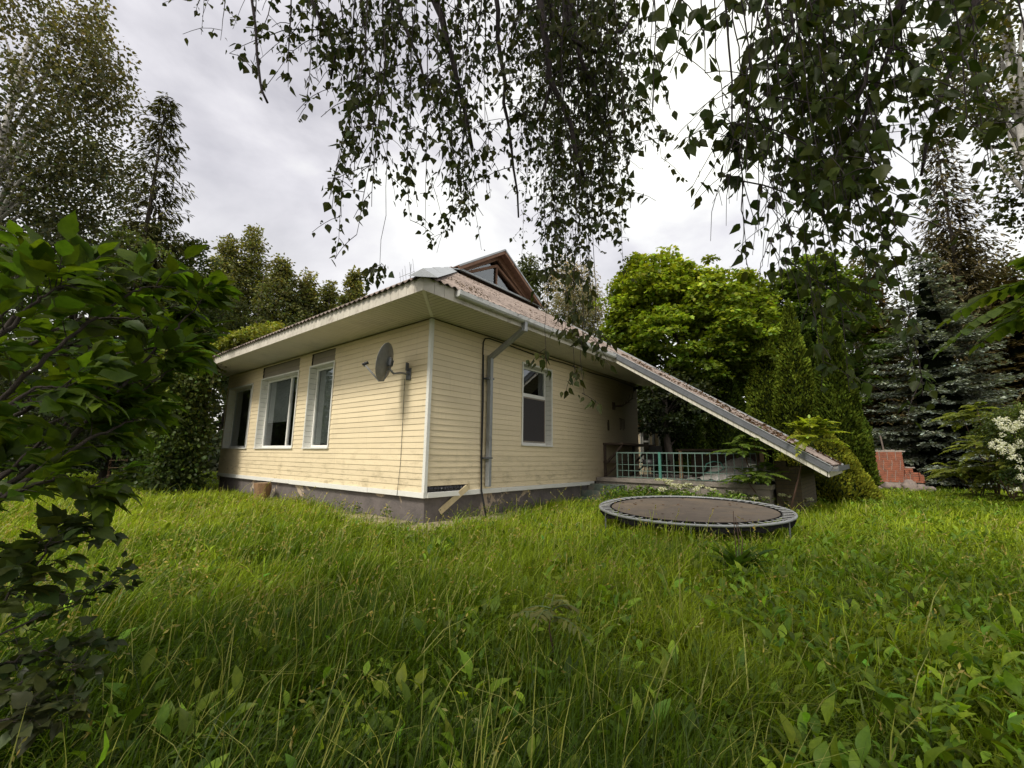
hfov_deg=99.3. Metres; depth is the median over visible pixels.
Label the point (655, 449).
garden chair
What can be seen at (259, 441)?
window frame
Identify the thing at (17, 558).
currant bush
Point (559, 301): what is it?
weeping birch
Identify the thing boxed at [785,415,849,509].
sumac
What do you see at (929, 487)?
stone
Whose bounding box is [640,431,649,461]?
window frame
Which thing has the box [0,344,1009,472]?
woodland
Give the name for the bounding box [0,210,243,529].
elder bush
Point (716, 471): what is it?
hose
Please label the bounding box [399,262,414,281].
aerial
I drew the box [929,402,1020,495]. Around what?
sumac
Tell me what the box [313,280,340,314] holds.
alder tree
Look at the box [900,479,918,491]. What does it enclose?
stone
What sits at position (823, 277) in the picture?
maple tree
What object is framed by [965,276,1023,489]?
spruce tree
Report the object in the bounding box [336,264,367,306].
alder tree
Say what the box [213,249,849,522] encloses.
house
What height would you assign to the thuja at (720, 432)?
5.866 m
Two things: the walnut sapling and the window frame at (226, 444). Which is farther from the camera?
the window frame at (226, 444)
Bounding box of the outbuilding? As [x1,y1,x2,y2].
[638,403,667,474]
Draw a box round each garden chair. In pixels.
[642,459,655,476]
[648,446,670,476]
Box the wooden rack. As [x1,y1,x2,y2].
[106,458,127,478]
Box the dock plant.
[704,511,779,583]
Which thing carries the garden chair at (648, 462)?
on the terrace
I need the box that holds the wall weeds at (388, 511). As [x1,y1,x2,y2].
[298,493,579,524]
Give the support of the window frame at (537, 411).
in the house
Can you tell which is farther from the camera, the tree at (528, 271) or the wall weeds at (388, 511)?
the tree at (528, 271)
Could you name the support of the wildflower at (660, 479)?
on the ground at (529, 594)
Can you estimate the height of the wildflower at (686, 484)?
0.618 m
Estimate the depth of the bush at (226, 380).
31.69 m
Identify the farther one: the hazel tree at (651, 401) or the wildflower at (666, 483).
the hazel tree at (651, 401)
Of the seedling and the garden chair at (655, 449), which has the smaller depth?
the seedling
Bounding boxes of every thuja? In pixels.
[652,374,712,474]
[705,353,750,448]
[743,302,778,461]
[771,298,815,462]
[803,331,815,380]
[811,310,878,485]
[828,308,883,487]
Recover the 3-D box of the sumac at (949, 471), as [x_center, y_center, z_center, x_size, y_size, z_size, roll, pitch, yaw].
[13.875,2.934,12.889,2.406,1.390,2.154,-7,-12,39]
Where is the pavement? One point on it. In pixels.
(381, 518)
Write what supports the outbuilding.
on the ground at (529, 594)
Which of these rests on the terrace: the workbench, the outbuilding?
the workbench
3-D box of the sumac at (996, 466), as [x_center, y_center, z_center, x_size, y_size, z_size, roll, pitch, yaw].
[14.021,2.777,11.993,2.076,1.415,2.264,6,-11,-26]
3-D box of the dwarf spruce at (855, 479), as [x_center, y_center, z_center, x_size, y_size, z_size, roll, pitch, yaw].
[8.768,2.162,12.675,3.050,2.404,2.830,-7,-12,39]
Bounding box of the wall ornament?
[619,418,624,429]
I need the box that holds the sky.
[0,0,1023,431]
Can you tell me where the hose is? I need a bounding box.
[704,461,723,472]
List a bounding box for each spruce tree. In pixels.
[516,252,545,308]
[855,274,917,471]
[892,121,1023,431]
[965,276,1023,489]
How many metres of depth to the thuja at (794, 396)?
16.63 m
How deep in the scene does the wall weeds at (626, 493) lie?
9.75 m
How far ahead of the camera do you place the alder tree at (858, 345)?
30.74 m
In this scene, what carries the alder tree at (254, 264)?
on the ground at (529, 594)
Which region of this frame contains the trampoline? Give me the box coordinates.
[599,495,797,539]
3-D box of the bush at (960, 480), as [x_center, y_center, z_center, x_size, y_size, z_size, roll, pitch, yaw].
[20.582,3.694,19.156,4.850,2.003,5.019,-7,-12,39]
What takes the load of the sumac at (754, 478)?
on the ground at (529, 594)
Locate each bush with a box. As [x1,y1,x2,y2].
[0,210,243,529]
[0,362,132,485]
[0,502,143,758]
[29,387,137,480]
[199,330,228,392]
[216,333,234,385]
[907,454,1012,490]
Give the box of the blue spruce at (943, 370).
[859,251,1023,491]
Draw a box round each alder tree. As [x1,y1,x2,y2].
[0,212,203,435]
[104,221,234,467]
[205,232,256,431]
[224,223,272,333]
[243,252,305,326]
[278,266,323,323]
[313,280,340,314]
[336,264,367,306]
[839,241,918,442]
[905,211,999,366]
[958,238,1023,392]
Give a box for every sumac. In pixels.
[707,426,791,492]
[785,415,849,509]
[925,459,1022,501]
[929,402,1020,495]
[939,430,1023,500]
[958,460,1023,502]
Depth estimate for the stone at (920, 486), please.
16.28 m
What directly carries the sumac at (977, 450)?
on the ground at (529, 594)
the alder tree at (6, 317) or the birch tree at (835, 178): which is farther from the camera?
the alder tree at (6, 317)
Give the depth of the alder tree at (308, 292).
38.03 m
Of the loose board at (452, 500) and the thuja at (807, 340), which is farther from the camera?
the thuja at (807, 340)
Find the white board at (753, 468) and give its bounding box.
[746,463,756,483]
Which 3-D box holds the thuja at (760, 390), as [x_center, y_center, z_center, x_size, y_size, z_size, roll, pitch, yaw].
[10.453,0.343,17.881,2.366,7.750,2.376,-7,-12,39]
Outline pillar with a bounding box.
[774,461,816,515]
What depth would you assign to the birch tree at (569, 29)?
2.17 m
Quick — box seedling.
[507,594,591,651]
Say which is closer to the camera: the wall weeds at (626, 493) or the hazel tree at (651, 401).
the wall weeds at (626, 493)
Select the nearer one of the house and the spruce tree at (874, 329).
the house
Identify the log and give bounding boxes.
[254,482,271,500]
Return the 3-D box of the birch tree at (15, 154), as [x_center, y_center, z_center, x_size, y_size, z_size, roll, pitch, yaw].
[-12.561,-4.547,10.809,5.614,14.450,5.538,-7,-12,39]
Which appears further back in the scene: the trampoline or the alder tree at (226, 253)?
the alder tree at (226, 253)
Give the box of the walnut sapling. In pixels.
[933,256,1023,358]
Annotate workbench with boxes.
[603,443,655,476]
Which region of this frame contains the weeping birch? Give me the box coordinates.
[539,254,610,336]
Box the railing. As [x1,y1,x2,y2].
[616,452,759,483]
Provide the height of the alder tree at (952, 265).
20.872 m
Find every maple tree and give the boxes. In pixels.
[591,244,798,432]
[706,278,813,413]
[748,250,906,404]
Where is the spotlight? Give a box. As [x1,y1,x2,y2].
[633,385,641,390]
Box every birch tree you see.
[0,0,153,321]
[162,0,687,414]
[621,0,1023,429]
[916,0,1023,239]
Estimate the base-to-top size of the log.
0.422 m
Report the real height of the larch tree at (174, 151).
16.389 m
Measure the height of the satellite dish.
0.681 m
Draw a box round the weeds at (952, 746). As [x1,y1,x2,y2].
[0,478,1023,767]
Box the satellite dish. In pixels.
[362,343,410,381]
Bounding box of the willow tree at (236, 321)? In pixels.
[167,268,255,429]
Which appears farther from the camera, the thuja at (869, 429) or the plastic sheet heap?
the thuja at (869, 429)
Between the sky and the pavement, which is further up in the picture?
the sky
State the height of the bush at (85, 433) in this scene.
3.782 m
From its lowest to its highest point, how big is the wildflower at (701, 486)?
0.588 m
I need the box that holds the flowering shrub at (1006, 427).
[966,400,1023,494]
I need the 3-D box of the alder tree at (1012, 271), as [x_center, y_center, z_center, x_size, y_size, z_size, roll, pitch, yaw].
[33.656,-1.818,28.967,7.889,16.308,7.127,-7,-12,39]
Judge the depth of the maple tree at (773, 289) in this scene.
25.80 m
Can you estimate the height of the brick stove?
2.052 m
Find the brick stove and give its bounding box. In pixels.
[875,436,924,484]
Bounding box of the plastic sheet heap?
[687,456,774,482]
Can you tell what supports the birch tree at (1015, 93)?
on the ground at (529, 594)
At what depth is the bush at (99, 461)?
16.19 m
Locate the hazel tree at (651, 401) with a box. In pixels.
[637,364,722,474]
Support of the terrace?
on the ground at (529, 594)
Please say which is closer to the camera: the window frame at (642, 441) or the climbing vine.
the climbing vine
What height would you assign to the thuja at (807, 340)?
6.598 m
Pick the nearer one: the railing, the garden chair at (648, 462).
the railing
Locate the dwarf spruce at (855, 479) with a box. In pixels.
[773,417,885,501]
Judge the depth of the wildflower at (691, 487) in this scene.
9.54 m
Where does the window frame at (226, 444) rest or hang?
in the house
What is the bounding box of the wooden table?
[676,449,773,477]
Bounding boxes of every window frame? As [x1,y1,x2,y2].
[221,383,256,448]
[253,370,299,448]
[301,360,335,448]
[521,362,552,446]
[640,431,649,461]
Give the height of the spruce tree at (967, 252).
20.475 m
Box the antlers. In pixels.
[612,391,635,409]
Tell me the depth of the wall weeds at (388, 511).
8.02 m
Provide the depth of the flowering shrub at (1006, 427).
10.36 m
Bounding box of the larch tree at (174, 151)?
[24,91,212,481]
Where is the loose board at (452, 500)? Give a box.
[439,485,468,513]
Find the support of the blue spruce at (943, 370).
on the ground at (529, 594)
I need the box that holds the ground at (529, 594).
[5,466,1016,767]
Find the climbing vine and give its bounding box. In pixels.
[115,320,287,494]
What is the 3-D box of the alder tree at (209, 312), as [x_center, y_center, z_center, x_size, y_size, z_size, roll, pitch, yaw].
[-15.273,-1.542,18.825,5.427,11.086,5.138,-7,-12,39]
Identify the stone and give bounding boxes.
[880,482,894,489]
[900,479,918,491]
[918,484,924,491]
[924,486,935,491]
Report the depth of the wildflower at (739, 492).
9.33 m
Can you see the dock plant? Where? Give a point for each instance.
(745, 556)
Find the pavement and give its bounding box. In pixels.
[201,490,581,536]
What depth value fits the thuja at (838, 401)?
14.20 m
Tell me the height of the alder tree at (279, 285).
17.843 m
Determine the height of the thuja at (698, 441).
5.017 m
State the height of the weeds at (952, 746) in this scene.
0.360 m
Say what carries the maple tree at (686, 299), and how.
on the ground at (529, 594)
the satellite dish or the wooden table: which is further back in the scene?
the wooden table
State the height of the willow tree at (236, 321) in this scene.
10.286 m
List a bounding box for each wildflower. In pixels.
[654,478,675,495]
[658,482,676,495]
[674,483,692,493]
[683,486,699,494]
[694,484,715,494]
[729,490,742,493]
[778,493,792,508]
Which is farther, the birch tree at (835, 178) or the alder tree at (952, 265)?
the alder tree at (952, 265)
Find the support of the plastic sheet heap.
on the terrace
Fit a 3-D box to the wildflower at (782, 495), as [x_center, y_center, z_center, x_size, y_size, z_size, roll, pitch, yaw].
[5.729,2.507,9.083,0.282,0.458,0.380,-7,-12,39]
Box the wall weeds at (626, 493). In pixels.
[592,484,760,502]
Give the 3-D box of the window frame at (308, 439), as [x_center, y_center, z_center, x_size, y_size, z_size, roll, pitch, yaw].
[-4.304,0.497,9.918,1.170,1.938,0.280,-7,-12,39]
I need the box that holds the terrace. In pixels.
[576,474,776,504]
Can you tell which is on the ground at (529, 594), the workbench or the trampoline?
the trampoline

